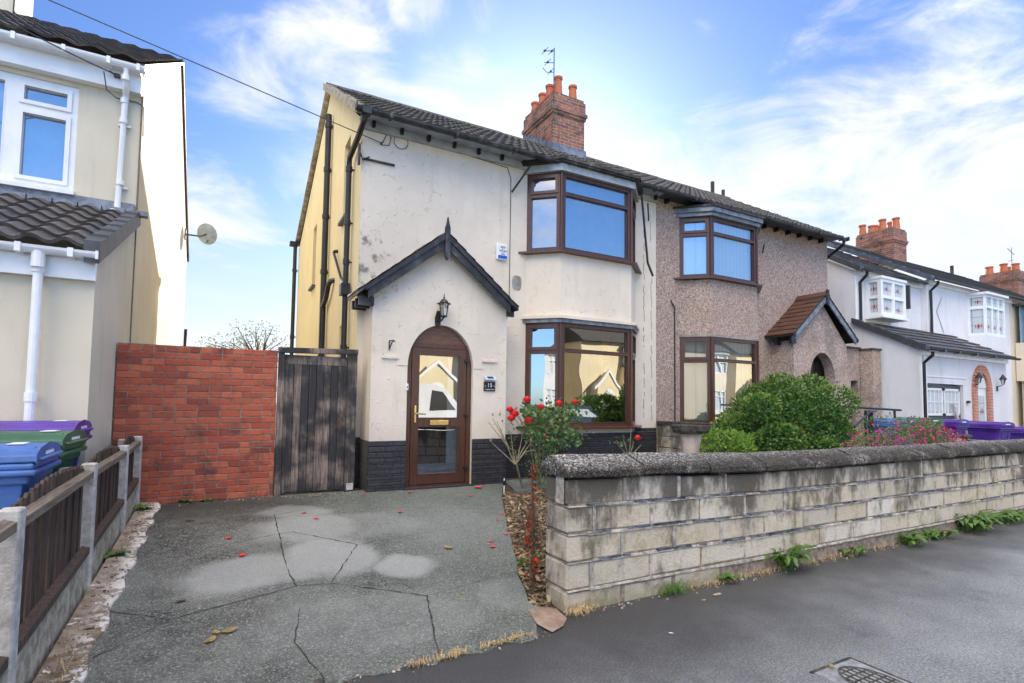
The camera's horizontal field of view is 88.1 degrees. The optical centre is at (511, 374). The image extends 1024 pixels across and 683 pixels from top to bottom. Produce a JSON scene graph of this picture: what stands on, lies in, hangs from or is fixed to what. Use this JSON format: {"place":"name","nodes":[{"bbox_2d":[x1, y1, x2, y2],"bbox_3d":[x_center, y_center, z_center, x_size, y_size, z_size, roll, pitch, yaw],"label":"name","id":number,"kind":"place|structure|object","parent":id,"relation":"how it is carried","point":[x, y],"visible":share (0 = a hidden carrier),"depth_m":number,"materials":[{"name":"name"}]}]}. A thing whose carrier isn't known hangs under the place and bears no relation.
{"place":"outdoors","nodes":[
{"label":"outdoors","id":0,"kind":"place"},
{"bbox_2d":[82,483,538,682],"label":"driveway","id":1,"kind":"structure","parent":0,"point":[160,581],"depth_m":3.95,"materials":[{"name":"concrete"}]},
{"bbox_2d":[177,499,191,502],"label":"weed","id":2,"kind":"object","parent":1,"relation":"on","point":[185,501],"visible":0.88,"depth_m":6.09,"materials":[{"name":"green plant"}]},
{"bbox_2d":[112,342,277,503],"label":"brick wall","id":3,"kind":"structure","parent":1,"relation":"on","point":[201,420],"depth_m":6.23,"materials":[{"name":"red brick"}]},
{"bbox_2d":[204,635,215,641],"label":"fallen leaf","id":4,"kind":"object","parent":1,"relation":"on","point":[211,638],"visible":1,"depth_m":3.17,"materials":[{"name":"plant"}]},
{"bbox_2d":[221,627,236,631],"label":"fallen leaf","id":5,"kind":"object","parent":1,"relation":"on","point":[230,629],"visible":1,"depth_m":3.29,"materials":[{"name":"yellow plant"}]},
{"bbox_2d":[92,505,492,678],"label":"driveway joints","id":6,"kind":"object","parent":1,"relation":"on","point":[431,617],"visible":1,"depth_m":3.93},
{"bbox_2d":[273,347,357,495],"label":"side gate","id":7,"kind":"structure","parent":1,"relation":"on","point":[315,425],"depth_m":6.86,"materials":[{"name":"brown wood"}]},
{"bbox_2d":[314,678,324,682],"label":"loose stone","id":8,"kind":"object","parent":1,"relation":"on","point":[319,680],"visible":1,"depth_m":2.80,"materials":[{"name":"grey stone"}]},
{"bbox_2d":[480,629,535,649],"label":"grass tuft","id":9,"kind":"object","parent":1,"relation":"on","point":[502,641],"visible":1,"depth_m":3.31,"materials":[{"name":"plant"}]},
{"bbox_2d":[528,606,566,631],"bbox_3d":[0.265,1.684,3.670,0.270,0.018,0.380,2,-4,-28],"label":"broken paving slab","id":10,"kind":"object","parent":1,"relation":"on","point":[550,619],"visible":1,"depth_m":3.67,"materials":[{"name":"beige stone"}]},
{"bbox_2d":[32,422,990,682],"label":"garden ground","id":11,"kind":"structure","parent":0,"point":[544,500],"depth_m":5.88,"materials":[{"name":"soil"}]},
{"bbox_2d":[0,441,62,509],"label":"wheelie bin","id":12,"kind":"object","parent":11,"relation":"on","point":[25,467],"visible":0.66,"depth_m":3.05,"materials":[{"name":"blue plastic"}]},
{"bbox_2d":[0,429,88,476],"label":"wheelie bin","id":13,"kind":"object","parent":11,"relation":"on","point":[72,443],"visible":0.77,"depth_m":3.74,"materials":[{"name":"green plastic"}]},
{"bbox_2d":[0,419,93,465],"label":"wheelie bin","id":14,"kind":"object","parent":11,"relation":"on","point":[83,425],"visible":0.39,"depth_m":4.21,"materials":[{"name":"purple plastic"}]},
{"bbox_2d":[0,435,142,682],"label":"picket fence","id":15,"kind":"object","parent":11,"relation":"on","point":[62,529],"visible":0.95,"depth_m":3.09,"materials":[{"name":"dark brown wood"},{"name":"pale concrete"}]},
{"bbox_2d":[33,502,160,682],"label":"edging strip","id":16,"kind":"object","parent":11,"relation":"on","point":[99,614],"visible":0.75,"depth_m":3.43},
{"bbox_2d":[58,678,70,681],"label":"loose stone","id":17,"kind":"object","parent":16,"relation":"on","point":[66,679],"visible":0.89,"depth_m":2.68,"materials":[{"name":"beige stone"}]},
{"bbox_2d":[49,628,88,682],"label":"grass tuft","id":18,"kind":"object","parent":16,"relation":"on","point":[58,662],"visible":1,"depth_m":2.76,"materials":[{"name":"plant"}]},
{"bbox_2d":[103,549,130,558],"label":"weed","id":19,"kind":"object","parent":16,"relation":"on","point":[110,554],"visible":0.73,"depth_m":4.35,"materials":[{"name":"green plant"}]},
{"bbox_2d":[134,503,154,509],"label":"weed","id":20,"kind":"object","parent":16,"relation":"on","point":[141,506],"visible":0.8,"depth_m":5.62,"materials":[{"name":"green plant"}]},
{"bbox_2d":[0,0,216,465],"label":"house","id":21,"kind":"structure","parent":11,"relation":"on","point":[94,242],"depth_m":6.36,"materials":[{"name":"beige paint"}]},
{"bbox_2d":[0,71,78,195],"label":"window","id":22,"kind":"structure","parent":21,"relation":"in","point":[39,118],"depth_m":6.44,"materials":[{"name":"white plastic"}]},
{"bbox_2d":[0,16,109,71],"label":"telephone wire","id":23,"kind":"object","parent":21,"relation":"attached to","point":[53,44],"visible":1,"depth_m":5.93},
{"bbox_2d":[195,318,294,370],"bbox_3d":[-9.492,-0.005,18.719,3.427,4.198,2.687,2,-4,-28],"label":"background tree","id":24,"kind":"object","parent":11,"relation":"on","point":[264,345],"visible":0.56,"depth_m":18.63,"materials":[{"name":"grey plant"}]},
{"bbox_2d":[289,47,672,491],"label":"cream house","id":25,"kind":"structure","parent":11,"relation":"on","point":[460,282],"depth_m":8.64,"materials":[{"name":"paint"}]},
{"bbox_2d":[49,0,380,142],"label":"telephone wire","id":26,"kind":"object","parent":25,"relation":"attached to","point":[205,67],"visible":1,"depth_m":6.70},
{"bbox_2d":[308,284,314,291],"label":"side window","id":27,"kind":"structure","parent":25,"relation":"in","point":[312,286],"depth_m":11.57,"materials":[{"name":"grey glass"}]},
{"bbox_2d":[338,213,344,226],"bbox_3d":[-2.618,-3.153,8.678,0.320,1.350,0.600,2,-4,-28],"label":"side window","id":28,"kind":"structure","parent":25,"relation":"in","point":[341,222],"depth_m":8.62,"materials":[{"name":"grey"}]},
{"bbox_2d":[417,357,457,473],"bbox_3d":[-1.123,0.603,7.630,0.740,1.905,0.030,2,-4,-28],"label":"inner door","id":29,"kind":"structure","parent":25,"relation":"in","point":[449,465],"depth_m":7.73,"materials":[{"name":"white plastic"}]},
{"bbox_2d":[409,347,469,484],"bbox_3d":[-1.024,0.588,7.561,0.863,1.920,0.117,2,-4,-28],"label":"door","id":30,"kind":"structure","parent":25,"relation":"in","point":[459,421],"depth_m":7.54,"materials":[{"name":"brown wood"}]},
{"bbox_2d":[516,322,641,429],"bbox_3d":[1.376,0.055,9.186,2.710,1.755,0.545,2,-4,-28],"label":"bay window","id":31,"kind":"structure","parent":25,"relation":"in","point":[559,349],"depth_m":8.85,"materials":[{"name":"brown wood"}]},
{"bbox_2d":[518,171,641,273],"bbox_3d":[1.409,-2.668,9.341,2.710,1.380,0.560,2,-4,-28],"label":"bay window","id":32,"kind":"structure","parent":25,"relation":"in","point":[567,213],"depth_m":9.14,"materials":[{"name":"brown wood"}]},
{"bbox_2d":[501,490,551,606],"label":"bark chips","id":33,"kind":"object","parent":11,"relation":"on","point":[511,519],"visible":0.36,"depth_m":5.48,"materials":[{"name":"brown wood"}]},
{"bbox_2d":[510,552,545,566],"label":"clump","id":34,"kind":"object","parent":33,"relation":"on","point":[537,559],"visible":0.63,"depth_m":4.54,"materials":[{"name":"green plant"}]},
{"bbox_2d":[515,505,544,552],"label":"dead plant","id":35,"kind":"object","parent":33,"relation":"on","point":[528,520],"visible":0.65,"depth_m":5.08,"materials":[{"name":"brown plant"}]},
{"bbox_2d":[522,461,539,592],"bbox_3d":[0.153,1.189,4.139,0.136,1.020,0.146,2,-4,-28],"label":"red creeper","id":36,"kind":"object","parent":11,"relation":"on","point":[532,539],"visible":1,"depth_m":4.13,"materials":[{"name":"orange plant"}]},
{"bbox_2d":[488,396,594,490],"bbox_3d":[0.552,1.013,7.792,0.947,1.367,1.812,-1,-4,33],"label":"rose bush","id":37,"kind":"object","parent":11,"relation":"on","point":[530,412],"visible":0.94,"depth_m":7.57,"materials":[{"name":"green plant"}]},
{"bbox_2d":[608,435,641,452],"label":"rose","id":38,"kind":"object","parent":11,"relation":"on","point":[637,437],"visible":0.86,"depth_m":7.93,"materials":[{"name":"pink plant"}]},
{"bbox_2d":[656,421,722,452],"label":"party wall","id":39,"kind":"structure","parent":11,"relation":"on","point":[669,440],"depth_m":9.84,"materials":[{"name":"concrete"}]},
{"bbox_2d":[671,424,709,452],"bbox_3d":[2.023,1.164,5.987,0.430,1.180,0.416,2,-4,-28],"label":"bird bath","id":40,"kind":"object","parent":11,"relation":"on","point":[690,435],"visible":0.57,"depth_m":5.91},
{"bbox_2d":[586,156,858,452],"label":"pebbledashed house","id":41,"kind":"structure","parent":11,"relation":"on","point":[742,295],"depth_m":10.95,"materials":[{"name":"brown concrete"}]},
{"bbox_2d":[674,216,762,292],"bbox_3d":[4.470,-2.485,10.987,2.590,1.265,0.560,2,-4,-28],"label":"bay window","id":42,"kind":"structure","parent":41,"relation":"in","point":[710,247],"depth_m":10.74,"materials":[{"name":"brown wood"}]},
{"bbox_2d":[680,336,759,422],"bbox_3d":[4.435,0.166,10.842,2.590,1.755,0.560,2,-4,-28],"label":"bay window","id":43,"kind":"structure","parent":41,"relation":"in","point":[712,369],"depth_m":10.58,"materials":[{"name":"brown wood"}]},
{"bbox_2d":[699,425,757,452],"bbox_3d":[3.074,1.258,7.746,1.362,1.067,0.962,2,-4,-28],"label":"lime shrub","id":44,"kind":"object","parent":11,"relation":"on","point":[734,446],"visible":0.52,"depth_m":7.59,"materials":[{"name":"green plant"}]},
{"bbox_2d":[540,439,1023,613],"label":"boundary wall","id":45,"kind":"structure","parent":11,"relation":"on","point":[622,527],"depth_m":4.67,"materials":[{"name":"stone"}]},
{"bbox_2d":[847,346,881,446],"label":"passage wall","id":46,"kind":"structure","parent":11,"relation":"on","point":[864,373],"depth_m":12.71,"materials":[{"name":"stone"}]},
{"bbox_2d":[827,217,1021,438],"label":"white house","id":47,"kind":"structure","parent":11,"relation":"on","point":[950,344],"depth_m":13.80,"materials":[{"name":"white paint"}]},
{"bbox_2d":[864,275,908,322],"bbox_3d":[9.792,-1.947,13.820,1.240,1.070,0.429,2,-4,-28],"label":"box window","id":48,"kind":"structure","parent":47,"relation":"in","point":[885,296],"depth_m":13.65,"materials":[{"name":"white plastic"}]},
{"bbox_2d":[927,384,960,418],"bbox_3d":[10.376,1.197,12.739,1.780,1.870,0.065,2,-4,-28],"label":"window","id":49,"kind":"structure","parent":47,"relation":"in","point":[941,398],"depth_m":12.75,"materials":[{"name":"white plastic"}]},
{"bbox_2d":[952,404,958,418],"bbox_3d":[10.896,1.385,12.844,0.362,1.320,0.083,0,-3,12],"label":"timber plank","id":50,"kind":"object","parent":47,"relation":"attached to","point":[955,411],"visible":0.36,"depth_m":12.87,"materials":[{"name":"wood"}]},
{"bbox_2d":[974,388,986,420],"bbox_3d":[12.054,1.091,13.600,0.580,2.220,0.054,2,-4,-28],"label":"front door","id":51,"kind":"structure","parent":47,"relation":"in","point":[981,394],"depth_m":13.62,"materials":[{"name":"white glass"}]},
{"bbox_2d":[967,294,1005,337],"bbox_3d":[14.593,-1.759,16.286,1.420,1.230,0.417,2,-4,-28],"label":"bay window","id":52,"kind":"structure","parent":47,"relation":"in","point":[986,313],"depth_m":16.05,"materials":[{"name":"white plastic"}]},
{"bbox_2d":[907,262,1023,425],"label":"ivory house","id":53,"kind":"structure","parent":11,"relation":"on","point":[1016,309],"depth_m":17.62,"materials":[{"name":"beige paint"}]},
{"bbox_2d":[1019,306,1023,342],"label":"window","id":54,"kind":"structure","parent":53,"relation":"in","point":[1021,309],"depth_m":17.61,"materials":[{"name":"blue plastic"}]},
{"bbox_2d":[1022,381,1023,421],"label":"window","id":55,"kind":"structure","parent":53,"relation":"in","point":[1022,381],"depth_m":17.43,"materials":[{"name":"white plastic"}]},
{"bbox_2d":[945,434,986,441],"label":"garden wall","id":56,"kind":"structure","parent":11,"relation":"on","point":[966,436],"depth_m":10.30,"materials":[{"name":"stone"}]},
{"bbox_2d":[953,509,1016,532],"bbox_3d":[5.851,1.826,6.560,0.990,0.222,0.660,2,-4,-28],"label":"weed","id":57,"kind":"object","parent":11,"relation":"on","point":[980,520],"visible":0.84,"depth_m":6.48,"materials":[{"name":"green plant"}]},
{"bbox_2d":[979,247,1023,314],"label":"farthest house","id":58,"kind":"structure","parent":11,"relation":"on","point":[1006,277],"depth_m":24.87,"materials":[{"name":"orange brick"}]},
{"bbox_2d":[506,478,545,492],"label":"bay path","id":59,"kind":"structure","parent":0,"point":[515,485],"depth_m":7.86,"materials":[{"name":"grey concrete"}]},
{"bbox_2d":[33,0,1023,402],"label":"sky","id":60,"kind":"structure","parent":0,"point":[838,117],"materials":[{"name":"blue"}]},
{"bbox_2d":[344,519,1023,682],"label":"pavement","id":61,"kind":"structure","parent":0,"point":[949,608],"depth_m":3.56,"materials":[{"name":"grey asphalt"}]},
{"bbox_2d":[403,645,466,668],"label":"grass tuft","id":62,"kind":"object","parent":61,"relation":"on","point":[453,654],"visible":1,"depth_m":3.07,"materials":[{"name":"plant"}]},
{"bbox_2d":[37,491,1018,682],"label":"litter grit","id":63,"kind":"object","parent":61,"relation":"on","point":[54,670],"visible":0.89,"depth_m":3.93,"materials":[{"name":"beige gravel"}]},
{"bbox_2d":[561,600,599,616],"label":"grass tuft","id":64,"kind":"object","parent":61,"relation":"on","point":[580,610],"visible":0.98,"depth_m":3.77,"materials":[{"name":"plant"}]},
{"bbox_2d":[655,578,703,595],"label":"grass tuft","id":65,"kind":"object","parent":61,"relation":"on","point":[674,588],"visible":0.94,"depth_m":4.19,"materials":[{"name":"green plant"}]},
{"bbox_2d":[717,572,742,582],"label":"weed","id":66,"kind":"object","parent":61,"relation":"on","point":[726,576],"visible":1,"depth_m":4.48,"materials":[{"name":"green plant"}]},
{"bbox_2d":[684,540,897,590],"bbox_3d":[2.816,1.788,5.056,3.250,0.055,0.219,2,-4,-28],"label":"grass tuft","id":67,"kind":"object","parent":61,"relation":"on","point":[768,569],"visible":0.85,"depth_m":4.76,"materials":[{"name":"plant"}]},
{"bbox_2d":[764,544,825,570],"bbox_3d":[2.579,1.690,4.845,0.695,0.221,0.439,2,-4,-28],"label":"weed","id":68,"kind":"object","parent":61,"relation":"on","point":[788,561],"visible":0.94,"depth_m":4.84,"materials":[{"name":"green plant"}]},
{"bbox_2d":[838,544,870,556],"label":"weed","id":69,"kind":"object","parent":61,"relation":"on","point":[861,549],"visible":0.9,"depth_m":5.36,"materials":[{"name":"green plant"}]},
{"bbox_2d":[809,657,911,682],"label":"manhole cover","id":70,"kind":"object","parent":61,"relation":"on","point":[849,670],"visible":0.98,"depth_m":2.98,"materials":[{"name":"metal"}]},
{"bbox_2d":[896,530,939,546],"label":"weed","id":71,"kind":"object","parent":61,"relation":"on","point":[912,538],"visible":0.87,"depth_m":5.84,"materials":[{"name":"green plant"}]},
{"bbox_2d":[922,526,959,539],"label":"weed","id":72,"kind":"object","parent":61,"relation":"on","point":[938,534],"visible":0.94,"depth_m":6.11,"materials":[{"name":"green plant"}]},
{"bbox_2d":[996,509,1023,524],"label":"weed","id":73,"kind":"object","parent":61,"relation":"on","point":[1020,516],"visible":0.72,"depth_m":6.99,"materials":[{"name":"green plant"}]},
{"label":"neighbour garden","id":74,"kind":"structure","parent":0,"visible":0},
{"bbox_2d":[703,370,864,452],"bbox_3d":[4.701,0.887,8.935,3.118,1.945,2.139,2,-4,-28],"label":"round bush","id":75,"kind":"object","parent":74,"relation":"on","point":[821,419],"visible":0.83,"depth_m":8.27,"materials":[{"name":"green plant"}]},
{"bbox_2d":[840,405,901,446],"bbox_3d":[7.252,1.289,10.432,2.558,1.352,0.494,2,-4,-28],"label":"handrail","id":76,"kind":"object","parent":74,"relation":"on","point":[869,413],"visible":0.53,"depth_m":10.53,"materials":[{"name":"black metal"}]},
{"bbox_2d":[863,417,918,445],"bbox_3d":[7.847,1.419,10.958,0.650,1.045,0.816,3,-4,-32],"label":"wheelie bin","id":77,"kind":"object","parent":74,"relation":"on","point":[885,423],"visible":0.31,"depth_m":10.78,"materials":[{"name":"blue plastic"}]},
{"bbox_2d":[842,412,967,446],"bbox_3d":[6.464,1.286,8.673,3.770,1.331,1.176,2,-4,-28],"label":"fuchsia bush","id":78,"kind":"object","parent":74,"relation":"on","point":[927,434],"visible":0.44,"depth_m":8.43,"materials":[{"name":"pink plant"}]},
{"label":"far drives","id":79,"kind":"structure","parent":0,"visible":0},
{"bbox_2d":[896,417,943,442],"bbox_3d":[8.728,1.447,11.433,0.650,1.045,0.816,2,-3,-25],"label":"wheelie bin","id":80,"kind":"object","parent":79,"relation":"on","point":[935,420],"visible":0.16,"depth_m":11.16,"materials":[{"name":"green plastic"}]},
{"bbox_2d":[938,419,970,442],"bbox_3d":[9.718,1.516,11.908,0.650,1.045,0.816,3,-4,-31],"label":"wheelie bin","id":81,"kind":"object","parent":79,"relation":"on","point":[962,425],"visible":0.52,"depth_m":11.61,"materials":[{"name":"purple plastic"}]},
{"bbox_2d":[966,421,1015,439],"bbox_3d":[11.374,1.637,12.627,0.650,1.045,0.816,2,-3,-24],"label":"wheelie bin","id":82,"kind":"object","parent":79,"relation":"on","point":[983,430],"visible":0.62,"depth_m":12.40,"materials":[{"name":"purple plastic"}]},
{"bbox_2d":[1010,426,1023,438],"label":"wheelie bin","id":83,"kind":"object","parent":79,"relation":"on","point":[1017,432],"visible":0.16,"depth_m":13.14,"materials":[{"name":"purple plastic"}]}
]}

